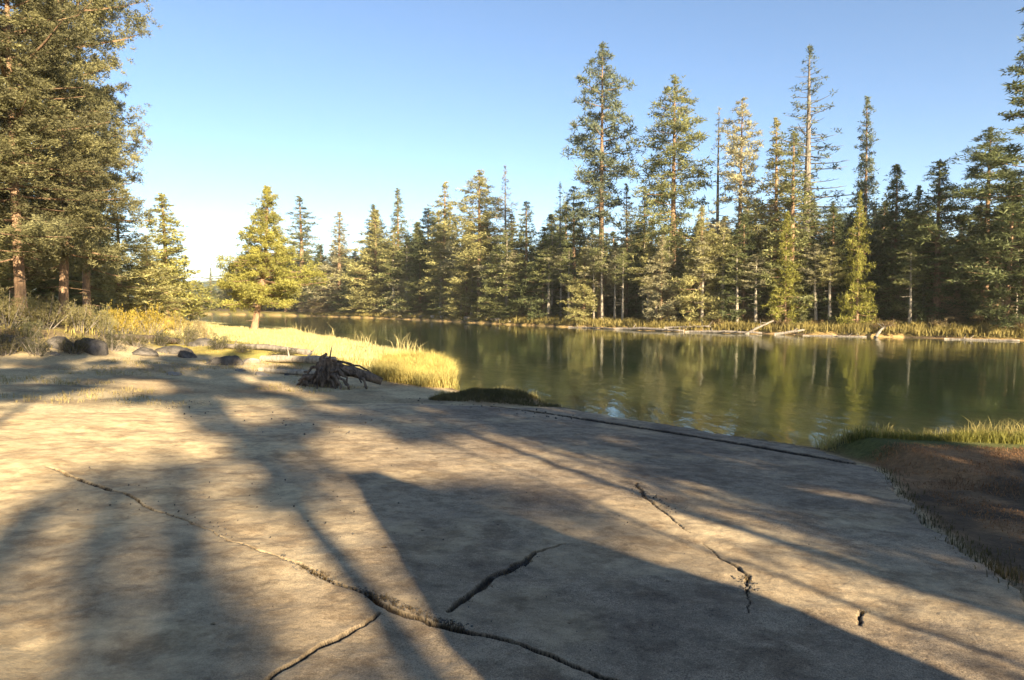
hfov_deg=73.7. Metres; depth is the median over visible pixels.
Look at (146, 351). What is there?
boulder
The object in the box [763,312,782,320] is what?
shrub
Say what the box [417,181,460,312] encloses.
pine tree
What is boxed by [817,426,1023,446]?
bank grass
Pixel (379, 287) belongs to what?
pine tree
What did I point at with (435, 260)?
pine tree
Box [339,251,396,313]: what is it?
young pine
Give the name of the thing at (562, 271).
pine tree
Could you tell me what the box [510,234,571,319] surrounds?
young pine
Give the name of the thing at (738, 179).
pine tree
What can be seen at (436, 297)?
young pine
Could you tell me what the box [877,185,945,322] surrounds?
young pine
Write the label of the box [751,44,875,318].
dead pine
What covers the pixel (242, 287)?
pine tree
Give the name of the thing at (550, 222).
young pine
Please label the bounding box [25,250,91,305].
young pine
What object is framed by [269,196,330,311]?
pine tree
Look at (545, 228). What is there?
pine tree
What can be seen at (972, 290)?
young pine
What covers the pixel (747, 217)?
young pine
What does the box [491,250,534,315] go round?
pine tree
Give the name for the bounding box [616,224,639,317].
pine tree
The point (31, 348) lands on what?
shrub
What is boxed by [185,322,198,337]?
shrub
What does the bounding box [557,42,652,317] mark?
pine tree
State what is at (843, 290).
young pine
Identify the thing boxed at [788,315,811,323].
shrub
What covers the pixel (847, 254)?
young pine
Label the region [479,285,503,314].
young pine
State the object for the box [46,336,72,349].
boulder
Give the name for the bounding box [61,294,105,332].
shrub
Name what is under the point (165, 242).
young pine
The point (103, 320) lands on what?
shrub
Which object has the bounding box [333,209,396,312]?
pine tree
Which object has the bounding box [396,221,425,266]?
young pine
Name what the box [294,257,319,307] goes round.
young pine
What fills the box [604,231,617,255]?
young pine
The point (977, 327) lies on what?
grass
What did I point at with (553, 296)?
young pine
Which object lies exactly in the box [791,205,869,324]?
young pine
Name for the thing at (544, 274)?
pine tree
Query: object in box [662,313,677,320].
shrub
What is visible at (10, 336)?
boulder
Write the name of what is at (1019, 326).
shrub
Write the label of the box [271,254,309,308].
young pine
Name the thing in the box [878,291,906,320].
young pine
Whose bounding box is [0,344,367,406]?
dry tufts
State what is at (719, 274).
pine tree
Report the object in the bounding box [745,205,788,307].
pine tree
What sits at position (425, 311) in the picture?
young pine
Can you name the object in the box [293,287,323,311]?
young pine
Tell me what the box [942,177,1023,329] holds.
young pine
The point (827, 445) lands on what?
straw grass
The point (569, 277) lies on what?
pine tree
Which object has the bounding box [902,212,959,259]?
pine tree
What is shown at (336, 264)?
pine tree
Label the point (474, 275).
pine tree
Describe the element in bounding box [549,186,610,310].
pine tree
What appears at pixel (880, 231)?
pine tree
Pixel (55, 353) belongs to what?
boulder
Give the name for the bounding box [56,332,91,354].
shrub
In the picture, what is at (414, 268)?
young pine
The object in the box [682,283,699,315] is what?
young pine
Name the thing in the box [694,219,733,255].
pine tree
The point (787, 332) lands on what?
driftwood log
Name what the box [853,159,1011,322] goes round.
young pine
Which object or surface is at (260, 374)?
boulder
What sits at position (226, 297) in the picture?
pine tree
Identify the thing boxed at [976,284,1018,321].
young pine
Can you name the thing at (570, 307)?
young pine
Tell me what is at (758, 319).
shrub
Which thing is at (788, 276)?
young pine
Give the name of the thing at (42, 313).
shrub
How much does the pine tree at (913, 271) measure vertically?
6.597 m
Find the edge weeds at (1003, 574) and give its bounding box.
[876,466,1023,592]
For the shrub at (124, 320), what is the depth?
26.77 m
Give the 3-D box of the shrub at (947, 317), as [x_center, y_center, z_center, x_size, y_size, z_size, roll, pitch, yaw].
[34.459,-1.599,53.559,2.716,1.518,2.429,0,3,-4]
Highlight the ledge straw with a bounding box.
[434,385,561,403]
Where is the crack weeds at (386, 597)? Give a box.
[124,482,867,633]
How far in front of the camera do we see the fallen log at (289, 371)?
20.92 m
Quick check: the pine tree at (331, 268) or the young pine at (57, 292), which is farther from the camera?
the pine tree at (331, 268)
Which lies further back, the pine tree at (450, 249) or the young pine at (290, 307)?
the young pine at (290, 307)
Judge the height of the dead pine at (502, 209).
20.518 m
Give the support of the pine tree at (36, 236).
on the ground at (786, 417)
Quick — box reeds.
[292,325,421,351]
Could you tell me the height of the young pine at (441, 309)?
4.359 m
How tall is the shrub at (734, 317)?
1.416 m
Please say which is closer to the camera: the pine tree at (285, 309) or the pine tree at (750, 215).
the pine tree at (750, 215)
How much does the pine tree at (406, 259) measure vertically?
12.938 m
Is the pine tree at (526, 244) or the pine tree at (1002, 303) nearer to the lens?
the pine tree at (1002, 303)
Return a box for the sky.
[0,0,1023,281]
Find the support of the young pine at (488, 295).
on the ground at (786, 417)
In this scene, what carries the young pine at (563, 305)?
on the ground at (786, 417)
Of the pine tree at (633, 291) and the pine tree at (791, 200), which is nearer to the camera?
the pine tree at (791, 200)
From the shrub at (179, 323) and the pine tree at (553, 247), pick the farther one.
the pine tree at (553, 247)
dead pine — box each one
[485,165,518,291]
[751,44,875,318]
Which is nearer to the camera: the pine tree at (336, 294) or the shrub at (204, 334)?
the shrub at (204, 334)
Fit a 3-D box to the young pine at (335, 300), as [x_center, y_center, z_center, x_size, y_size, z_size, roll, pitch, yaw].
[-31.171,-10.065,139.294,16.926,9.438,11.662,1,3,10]
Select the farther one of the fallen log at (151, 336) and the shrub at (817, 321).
the shrub at (817, 321)
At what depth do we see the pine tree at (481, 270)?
89.62 m
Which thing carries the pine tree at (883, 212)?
on the ground at (786, 417)
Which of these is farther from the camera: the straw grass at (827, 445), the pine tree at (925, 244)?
the pine tree at (925, 244)
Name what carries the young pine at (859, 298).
on the ground at (786, 417)
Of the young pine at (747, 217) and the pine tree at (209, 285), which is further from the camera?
the pine tree at (209, 285)
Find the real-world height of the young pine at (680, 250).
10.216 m
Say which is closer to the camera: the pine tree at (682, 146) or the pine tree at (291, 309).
the pine tree at (682, 146)
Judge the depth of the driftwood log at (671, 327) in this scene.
62.56 m
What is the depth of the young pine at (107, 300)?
39.48 m
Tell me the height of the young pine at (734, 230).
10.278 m
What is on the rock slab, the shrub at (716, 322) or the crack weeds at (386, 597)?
the crack weeds at (386, 597)
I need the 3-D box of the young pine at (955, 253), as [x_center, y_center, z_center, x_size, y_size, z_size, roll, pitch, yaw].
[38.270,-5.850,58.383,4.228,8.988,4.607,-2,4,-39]
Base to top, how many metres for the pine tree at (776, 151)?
19.097 m
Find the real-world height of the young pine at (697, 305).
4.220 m
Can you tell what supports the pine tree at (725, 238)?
on the ground at (786, 417)
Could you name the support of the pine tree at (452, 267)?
on the ground at (786, 417)
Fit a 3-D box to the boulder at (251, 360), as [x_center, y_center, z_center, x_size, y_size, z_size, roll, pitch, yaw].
[-9.190,0.886,23.953,0.704,0.465,0.860,2,-9,-17]
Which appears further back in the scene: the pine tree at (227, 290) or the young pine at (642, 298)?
the pine tree at (227, 290)
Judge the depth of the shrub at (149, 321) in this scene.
31.10 m
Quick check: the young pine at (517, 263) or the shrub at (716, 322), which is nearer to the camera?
the shrub at (716, 322)
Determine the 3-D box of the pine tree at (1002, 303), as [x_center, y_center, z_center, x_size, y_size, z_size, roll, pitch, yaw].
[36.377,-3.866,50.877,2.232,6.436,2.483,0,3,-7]
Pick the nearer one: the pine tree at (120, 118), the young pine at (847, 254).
the pine tree at (120, 118)
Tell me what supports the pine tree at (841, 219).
on the ground at (786, 417)
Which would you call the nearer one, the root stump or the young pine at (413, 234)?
the root stump
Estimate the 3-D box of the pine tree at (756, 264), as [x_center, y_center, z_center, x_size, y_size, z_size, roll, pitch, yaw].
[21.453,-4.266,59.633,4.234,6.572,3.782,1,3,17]
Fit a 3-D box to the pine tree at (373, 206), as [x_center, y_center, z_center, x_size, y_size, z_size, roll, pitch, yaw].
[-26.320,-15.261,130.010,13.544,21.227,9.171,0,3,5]
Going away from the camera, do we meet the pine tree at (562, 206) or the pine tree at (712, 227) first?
the pine tree at (712, 227)
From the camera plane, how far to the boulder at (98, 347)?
22.26 m
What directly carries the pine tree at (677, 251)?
on the ground at (786, 417)
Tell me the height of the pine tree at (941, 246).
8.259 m
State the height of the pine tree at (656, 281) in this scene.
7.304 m
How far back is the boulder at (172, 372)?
18.97 m
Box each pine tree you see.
[0,0,137,315]
[0,0,149,305]
[0,0,162,315]
[0,5,94,275]
[1,0,158,315]
[57,142,109,299]
[70,205,128,305]
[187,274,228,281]
[205,267,217,304]
[210,184,333,329]
[213,289,237,306]
[215,257,239,303]
[216,252,257,308]
[257,258,296,310]
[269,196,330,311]
[274,265,297,311]
[301,211,359,310]
[319,249,348,292]
[330,282,345,301]
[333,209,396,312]
[341,204,386,304]
[360,254,396,298]
[366,188,420,312]
[371,228,414,312]
[386,241,426,306]
[405,207,442,310]
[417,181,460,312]
[424,233,451,312]
[431,216,449,287]
[434,235,459,312]
[437,169,519,314]
[443,225,490,305]
[445,213,477,290]
[445,241,462,312]
[445,247,466,315]
[460,238,483,315]
[462,215,501,308]
[462,244,494,306]
[473,252,505,313]
[484,213,532,304]
[486,229,528,317]
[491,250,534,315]
[493,201,558,315]
[520,227,556,309]
[523,245,567,318]
[539,228,567,315]
[539,244,571,291]
[543,247,571,316]
[545,184,568,304]
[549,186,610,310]
[549,202,583,251]
[550,247,591,320]
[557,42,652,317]
[572,233,635,316]
[576,229,608,313]
[576,234,607,318]
[586,229,614,319]
[595,251,626,318]
[604,183,641,317]
[609,248,636,319]
[616,186,667,316]
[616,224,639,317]
[622,74,715,318]
[628,252,658,321]
[629,226,657,316]
[643,252,674,322]
[651,236,693,315]
[685,236,721,324]
[692,228,724,314]
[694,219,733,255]
[698,106,735,314]
[704,227,741,315]
[707,240,730,313]
[710,97,772,291]
[714,248,752,323]
[732,201,767,245]
[734,254,777,321]
[738,117,814,320]
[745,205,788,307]
[748,131,829,319]
[780,224,820,317]
[795,244,833,322]
[808,246,850,320]
[811,214,856,262]
[812,220,847,295]
[813,201,853,242]
[823,96,899,295]
[865,200,898,291]
[868,206,894,223]
[871,211,903,320]
[887,247,929,324]
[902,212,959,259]
[910,241,934,306]
[927,126,1023,321]
[933,229,953,285]
[946,7,1023,325]
[994,251,1018,317]
[1013,231,1023,312]
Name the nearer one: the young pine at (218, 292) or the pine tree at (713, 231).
the pine tree at (713, 231)
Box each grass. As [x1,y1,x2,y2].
[0,301,176,354]
[99,305,414,370]
[303,310,1023,337]
[364,346,465,388]
[428,386,560,406]
[811,418,1023,451]
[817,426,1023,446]
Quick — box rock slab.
[0,403,1023,679]
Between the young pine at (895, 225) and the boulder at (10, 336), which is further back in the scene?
the young pine at (895, 225)
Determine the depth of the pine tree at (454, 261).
97.87 m
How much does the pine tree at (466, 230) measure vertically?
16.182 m
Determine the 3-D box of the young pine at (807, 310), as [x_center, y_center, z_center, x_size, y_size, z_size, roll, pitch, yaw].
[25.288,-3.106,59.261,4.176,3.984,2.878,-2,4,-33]
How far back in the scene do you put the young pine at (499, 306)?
86.68 m
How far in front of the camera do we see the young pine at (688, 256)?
71.03 m
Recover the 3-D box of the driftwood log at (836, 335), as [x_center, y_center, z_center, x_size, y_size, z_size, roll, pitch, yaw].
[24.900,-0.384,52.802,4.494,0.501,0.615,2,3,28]
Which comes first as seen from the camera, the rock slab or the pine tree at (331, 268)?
the rock slab
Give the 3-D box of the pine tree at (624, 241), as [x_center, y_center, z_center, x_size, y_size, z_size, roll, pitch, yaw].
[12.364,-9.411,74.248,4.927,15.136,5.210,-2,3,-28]
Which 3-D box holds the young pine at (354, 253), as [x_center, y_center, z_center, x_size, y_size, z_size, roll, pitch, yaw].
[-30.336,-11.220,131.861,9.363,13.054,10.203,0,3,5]
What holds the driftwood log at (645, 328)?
in the river water
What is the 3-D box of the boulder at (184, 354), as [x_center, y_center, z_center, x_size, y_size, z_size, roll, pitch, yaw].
[-11.604,0.716,24.361,0.740,0.638,1.174,5,-6,-31]
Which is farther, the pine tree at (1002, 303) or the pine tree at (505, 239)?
the pine tree at (505, 239)
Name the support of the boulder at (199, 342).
on the ground at (786, 417)
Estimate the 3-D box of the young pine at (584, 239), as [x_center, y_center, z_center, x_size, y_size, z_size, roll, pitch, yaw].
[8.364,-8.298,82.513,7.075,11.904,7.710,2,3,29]
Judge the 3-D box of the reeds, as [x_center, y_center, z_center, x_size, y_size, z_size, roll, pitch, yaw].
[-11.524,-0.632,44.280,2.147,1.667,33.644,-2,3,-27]
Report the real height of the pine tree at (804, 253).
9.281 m
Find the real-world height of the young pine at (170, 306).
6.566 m
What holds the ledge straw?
on the ground at (786, 417)
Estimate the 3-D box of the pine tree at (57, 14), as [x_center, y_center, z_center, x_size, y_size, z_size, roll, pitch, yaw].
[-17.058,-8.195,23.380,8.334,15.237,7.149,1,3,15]
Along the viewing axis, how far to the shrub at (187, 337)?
29.10 m
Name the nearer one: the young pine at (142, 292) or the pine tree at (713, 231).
the young pine at (142, 292)
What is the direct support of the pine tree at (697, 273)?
on the ground at (786, 417)
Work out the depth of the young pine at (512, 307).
83.88 m
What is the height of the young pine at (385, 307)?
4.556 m
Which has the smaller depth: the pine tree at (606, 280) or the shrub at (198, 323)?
the shrub at (198, 323)
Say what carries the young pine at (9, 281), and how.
on the ground at (786, 417)
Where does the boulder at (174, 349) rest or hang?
on the ground at (786, 417)
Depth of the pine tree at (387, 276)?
118.42 m
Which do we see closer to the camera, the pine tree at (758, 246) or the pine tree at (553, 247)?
the pine tree at (758, 246)
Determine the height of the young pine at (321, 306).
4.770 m
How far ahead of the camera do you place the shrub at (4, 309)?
22.36 m
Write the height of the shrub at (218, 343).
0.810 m
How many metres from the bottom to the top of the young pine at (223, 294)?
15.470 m
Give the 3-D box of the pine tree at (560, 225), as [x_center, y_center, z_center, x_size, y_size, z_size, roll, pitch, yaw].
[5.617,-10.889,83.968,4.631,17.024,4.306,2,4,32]
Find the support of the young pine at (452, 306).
on the ground at (786, 417)
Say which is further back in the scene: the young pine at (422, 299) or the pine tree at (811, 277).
the young pine at (422, 299)
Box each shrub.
[0,286,38,328]
[0,330,24,355]
[2,317,49,338]
[12,294,75,329]
[19,333,55,356]
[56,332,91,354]
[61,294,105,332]
[90,303,118,332]
[96,321,128,351]
[99,299,136,333]
[119,329,151,347]
[128,303,176,334]
[144,329,174,345]
[164,312,194,331]
[171,323,201,344]
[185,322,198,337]
[191,318,208,329]
[196,324,216,340]
[207,333,230,349]
[229,342,255,352]
[268,347,299,355]
[604,314,621,318]
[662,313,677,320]
[711,317,723,326]
[724,314,742,321]
[747,312,765,322]
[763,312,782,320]
[772,316,791,328]
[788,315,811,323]
[808,319,824,324]
[870,315,898,330]
[890,316,907,323]
[927,317,953,328]
[929,312,969,322]
[1014,322,1023,329]
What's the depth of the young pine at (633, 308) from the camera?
73.95 m
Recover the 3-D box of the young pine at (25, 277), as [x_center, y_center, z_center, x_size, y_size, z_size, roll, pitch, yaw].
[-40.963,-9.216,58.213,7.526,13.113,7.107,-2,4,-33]
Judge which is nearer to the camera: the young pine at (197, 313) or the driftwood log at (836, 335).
the driftwood log at (836, 335)
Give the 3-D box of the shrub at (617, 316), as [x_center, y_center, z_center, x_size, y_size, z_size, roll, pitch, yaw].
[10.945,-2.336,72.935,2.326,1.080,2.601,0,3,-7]
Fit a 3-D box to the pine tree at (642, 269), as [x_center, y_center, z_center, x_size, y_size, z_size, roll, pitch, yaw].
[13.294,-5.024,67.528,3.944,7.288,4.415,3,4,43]
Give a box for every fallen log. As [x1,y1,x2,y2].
[103,334,179,343]
[214,339,311,354]
[258,364,314,375]
[260,345,336,363]
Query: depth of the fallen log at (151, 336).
27.01 m
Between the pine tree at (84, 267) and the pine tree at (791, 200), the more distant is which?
the pine tree at (791, 200)
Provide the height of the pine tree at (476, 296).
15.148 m
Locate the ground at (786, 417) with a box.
[0,281,1023,601]
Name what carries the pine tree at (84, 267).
on the ground at (786, 417)
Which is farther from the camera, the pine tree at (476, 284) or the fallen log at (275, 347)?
the pine tree at (476, 284)
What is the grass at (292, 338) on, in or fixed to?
on the ground at (786, 417)
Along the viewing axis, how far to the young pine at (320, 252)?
144.81 m
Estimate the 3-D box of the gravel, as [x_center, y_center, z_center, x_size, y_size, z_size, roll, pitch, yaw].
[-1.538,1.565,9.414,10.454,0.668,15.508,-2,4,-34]
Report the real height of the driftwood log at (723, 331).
0.577 m
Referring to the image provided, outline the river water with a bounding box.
[151,313,1023,425]
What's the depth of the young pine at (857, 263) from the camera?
54.92 m
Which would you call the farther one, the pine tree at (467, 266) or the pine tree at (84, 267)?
the pine tree at (467, 266)
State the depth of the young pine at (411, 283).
111.26 m
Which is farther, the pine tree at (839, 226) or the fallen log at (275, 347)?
the pine tree at (839, 226)
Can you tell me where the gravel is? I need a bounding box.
[69,392,947,661]
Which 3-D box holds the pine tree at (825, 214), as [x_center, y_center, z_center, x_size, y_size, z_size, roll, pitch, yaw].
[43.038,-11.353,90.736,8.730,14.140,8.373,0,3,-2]
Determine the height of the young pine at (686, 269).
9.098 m
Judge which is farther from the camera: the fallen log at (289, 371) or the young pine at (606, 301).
the young pine at (606, 301)
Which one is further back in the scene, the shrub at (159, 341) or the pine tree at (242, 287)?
the pine tree at (242, 287)
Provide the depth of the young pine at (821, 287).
62.75 m
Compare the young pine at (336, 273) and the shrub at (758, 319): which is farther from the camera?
the young pine at (336, 273)
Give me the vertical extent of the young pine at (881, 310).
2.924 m
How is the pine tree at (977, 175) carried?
on the ground at (786, 417)
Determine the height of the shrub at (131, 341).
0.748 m
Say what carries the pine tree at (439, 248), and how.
on the ground at (786, 417)
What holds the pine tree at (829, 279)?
on the ground at (786, 417)
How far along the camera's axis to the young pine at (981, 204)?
56.02 m
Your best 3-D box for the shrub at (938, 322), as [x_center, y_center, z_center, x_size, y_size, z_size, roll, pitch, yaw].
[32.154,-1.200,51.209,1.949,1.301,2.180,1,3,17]
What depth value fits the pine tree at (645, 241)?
69.57 m
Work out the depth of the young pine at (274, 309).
164.98 m
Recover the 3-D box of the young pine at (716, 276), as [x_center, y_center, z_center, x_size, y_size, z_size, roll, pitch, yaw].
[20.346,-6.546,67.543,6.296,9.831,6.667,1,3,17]
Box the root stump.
[296,353,382,389]
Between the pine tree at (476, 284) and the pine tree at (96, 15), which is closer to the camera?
the pine tree at (96, 15)
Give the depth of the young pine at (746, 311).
62.66 m
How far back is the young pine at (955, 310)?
52.33 m
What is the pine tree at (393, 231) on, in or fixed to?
on the ground at (786, 417)
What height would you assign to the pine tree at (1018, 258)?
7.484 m
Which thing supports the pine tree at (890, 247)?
on the ground at (786, 417)
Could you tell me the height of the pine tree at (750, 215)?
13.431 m
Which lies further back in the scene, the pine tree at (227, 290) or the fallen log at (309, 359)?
the pine tree at (227, 290)
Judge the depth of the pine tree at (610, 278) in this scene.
71.68 m
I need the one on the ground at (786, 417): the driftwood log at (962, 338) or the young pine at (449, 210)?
the young pine at (449, 210)
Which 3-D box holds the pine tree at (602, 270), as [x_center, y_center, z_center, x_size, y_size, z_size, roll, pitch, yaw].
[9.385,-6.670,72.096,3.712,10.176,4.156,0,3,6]
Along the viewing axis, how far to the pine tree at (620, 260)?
69.69 m
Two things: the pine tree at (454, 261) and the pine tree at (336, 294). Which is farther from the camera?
the pine tree at (336, 294)
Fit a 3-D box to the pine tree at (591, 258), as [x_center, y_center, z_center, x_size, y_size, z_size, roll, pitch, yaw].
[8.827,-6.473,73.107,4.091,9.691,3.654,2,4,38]
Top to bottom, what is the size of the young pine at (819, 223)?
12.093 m
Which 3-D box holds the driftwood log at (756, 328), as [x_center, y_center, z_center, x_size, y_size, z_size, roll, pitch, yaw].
[20.806,-1.012,57.349,2.545,1.441,0.702,-1,3,-11]
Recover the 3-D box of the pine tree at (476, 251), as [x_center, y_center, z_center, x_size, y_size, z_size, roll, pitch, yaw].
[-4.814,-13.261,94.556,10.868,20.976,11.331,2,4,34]
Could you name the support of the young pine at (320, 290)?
on the ground at (786, 417)
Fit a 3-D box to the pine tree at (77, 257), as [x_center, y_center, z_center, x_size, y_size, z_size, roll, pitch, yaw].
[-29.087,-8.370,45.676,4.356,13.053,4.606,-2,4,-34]
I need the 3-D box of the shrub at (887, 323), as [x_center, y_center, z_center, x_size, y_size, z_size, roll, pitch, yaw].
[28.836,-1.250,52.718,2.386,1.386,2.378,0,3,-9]
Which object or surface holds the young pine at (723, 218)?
on the ground at (786, 417)
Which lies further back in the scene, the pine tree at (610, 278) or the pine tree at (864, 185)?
the pine tree at (610, 278)
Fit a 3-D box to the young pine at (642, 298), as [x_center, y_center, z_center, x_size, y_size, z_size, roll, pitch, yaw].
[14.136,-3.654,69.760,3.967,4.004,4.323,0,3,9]
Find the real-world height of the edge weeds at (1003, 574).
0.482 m
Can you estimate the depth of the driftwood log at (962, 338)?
47.19 m
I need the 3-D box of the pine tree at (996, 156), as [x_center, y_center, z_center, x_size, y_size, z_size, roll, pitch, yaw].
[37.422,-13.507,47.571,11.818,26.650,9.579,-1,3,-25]
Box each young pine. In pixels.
[0,175,56,298]
[0,224,94,304]
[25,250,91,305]
[54,234,140,309]
[71,202,183,313]
[107,193,225,321]
[109,235,192,320]
[157,264,213,321]
[186,284,210,306]
[205,279,224,307]
[210,256,241,304]
[262,272,282,310]
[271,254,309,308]
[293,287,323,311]
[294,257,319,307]
[294,261,331,311]
[302,245,332,307]
[307,291,336,312]
[314,274,352,308]
[320,253,348,294]
[326,285,357,312]
[333,248,368,313]
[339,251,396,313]
[370,301,403,312]
[374,240,422,313]
[383,233,423,294]
[388,248,437,315]
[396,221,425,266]
[400,293,438,314]
[417,295,448,315]
[425,203,460,299]
[426,293,469,315]
[429,267,450,313]
[440,245,485,315]
[471,245,513,316]
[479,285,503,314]
[479,289,518,317]
[492,286,546,318]
[494,235,529,312]
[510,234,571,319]
[530,214,569,295]
[537,283,563,312]
[546,294,571,318]
[553,221,596,314]
[556,244,607,321]
[559,289,587,317]
[595,293,620,317]
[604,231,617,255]
[604,286,638,316]
[626,277,646,318]
[632,285,666,321]
[638,235,688,322]
[640,220,659,292]
[653,228,686,282]
[661,206,734,322]
[676,220,713,308]
[676,235,699,316]
[677,282,714,319]
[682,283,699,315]
[696,225,735,313]
[711,214,777,320]
[720,215,754,291]
[726,287,768,320]
[727,214,757,303]
[727,223,748,281]
[742,199,763,277]
[761,211,812,324]
[782,281,818,321]
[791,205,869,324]
[798,200,828,298]
[808,254,843,314]
[818,287,865,323]
[834,214,859,309]
[835,190,878,324]
[838,289,886,322]
[849,164,950,321]
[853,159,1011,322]
[860,293,896,322]
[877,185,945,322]
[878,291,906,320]
[931,201,1022,302]
[932,222,967,302]
[938,290,975,324]
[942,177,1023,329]
[964,289,982,324]
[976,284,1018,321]
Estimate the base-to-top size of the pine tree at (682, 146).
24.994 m
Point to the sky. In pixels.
(335, 105)
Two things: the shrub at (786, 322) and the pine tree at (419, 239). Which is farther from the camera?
the pine tree at (419, 239)
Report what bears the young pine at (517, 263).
on the ground at (786, 417)
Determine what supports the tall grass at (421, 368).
on the ground at (786, 417)
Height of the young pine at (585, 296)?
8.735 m
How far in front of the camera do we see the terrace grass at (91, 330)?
26.55 m
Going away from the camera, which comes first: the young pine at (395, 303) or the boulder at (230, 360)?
the boulder at (230, 360)
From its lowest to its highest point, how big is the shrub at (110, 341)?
1.104 m
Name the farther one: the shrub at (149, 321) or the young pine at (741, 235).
the young pine at (741, 235)
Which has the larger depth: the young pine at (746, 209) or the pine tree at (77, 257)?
the young pine at (746, 209)
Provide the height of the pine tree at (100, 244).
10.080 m
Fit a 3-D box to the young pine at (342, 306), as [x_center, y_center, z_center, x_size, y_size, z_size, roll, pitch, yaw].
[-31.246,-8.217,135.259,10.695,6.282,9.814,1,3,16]
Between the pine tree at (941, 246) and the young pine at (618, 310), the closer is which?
the pine tree at (941, 246)
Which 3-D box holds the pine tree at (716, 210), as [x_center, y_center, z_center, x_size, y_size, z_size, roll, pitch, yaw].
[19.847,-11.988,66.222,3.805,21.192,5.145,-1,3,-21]
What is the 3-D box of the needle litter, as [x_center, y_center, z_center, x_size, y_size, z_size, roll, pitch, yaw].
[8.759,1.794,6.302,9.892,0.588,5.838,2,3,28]
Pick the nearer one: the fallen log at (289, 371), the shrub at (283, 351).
the fallen log at (289, 371)
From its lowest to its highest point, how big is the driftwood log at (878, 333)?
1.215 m
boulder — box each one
[0,334,45,351]
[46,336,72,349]
[50,352,59,355]
[74,337,108,355]
[132,347,158,356]
[155,345,193,354]
[166,371,181,375]
[177,350,196,357]
[187,338,212,346]
[204,355,243,364]
[243,358,260,362]
[255,372,268,375]
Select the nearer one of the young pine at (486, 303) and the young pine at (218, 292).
the young pine at (486, 303)
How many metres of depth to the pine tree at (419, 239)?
111.64 m
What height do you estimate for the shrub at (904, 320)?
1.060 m
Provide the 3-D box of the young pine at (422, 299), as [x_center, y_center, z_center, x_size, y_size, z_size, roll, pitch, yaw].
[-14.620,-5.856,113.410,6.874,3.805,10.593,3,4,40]
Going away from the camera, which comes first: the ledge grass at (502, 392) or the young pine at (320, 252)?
the ledge grass at (502, 392)
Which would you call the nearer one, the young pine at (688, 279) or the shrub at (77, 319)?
the shrub at (77, 319)
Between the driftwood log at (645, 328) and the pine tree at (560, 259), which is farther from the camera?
the pine tree at (560, 259)
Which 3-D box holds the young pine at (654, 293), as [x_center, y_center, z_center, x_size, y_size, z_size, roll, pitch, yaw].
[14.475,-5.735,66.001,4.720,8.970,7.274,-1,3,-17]
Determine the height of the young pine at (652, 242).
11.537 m
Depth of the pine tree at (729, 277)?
60.68 m
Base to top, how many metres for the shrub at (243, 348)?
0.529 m
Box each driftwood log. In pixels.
[568,325,615,328]
[616,324,686,331]
[664,322,711,328]
[685,328,761,333]
[745,320,773,333]
[774,328,804,334]
[803,332,866,336]
[873,323,890,337]
[944,335,1019,340]
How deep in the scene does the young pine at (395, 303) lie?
116.46 m
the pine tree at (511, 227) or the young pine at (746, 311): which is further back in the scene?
the pine tree at (511, 227)
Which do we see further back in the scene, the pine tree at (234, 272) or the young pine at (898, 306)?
the pine tree at (234, 272)
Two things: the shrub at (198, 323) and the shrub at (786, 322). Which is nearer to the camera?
the shrub at (198, 323)
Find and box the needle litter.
[865,441,1023,553]

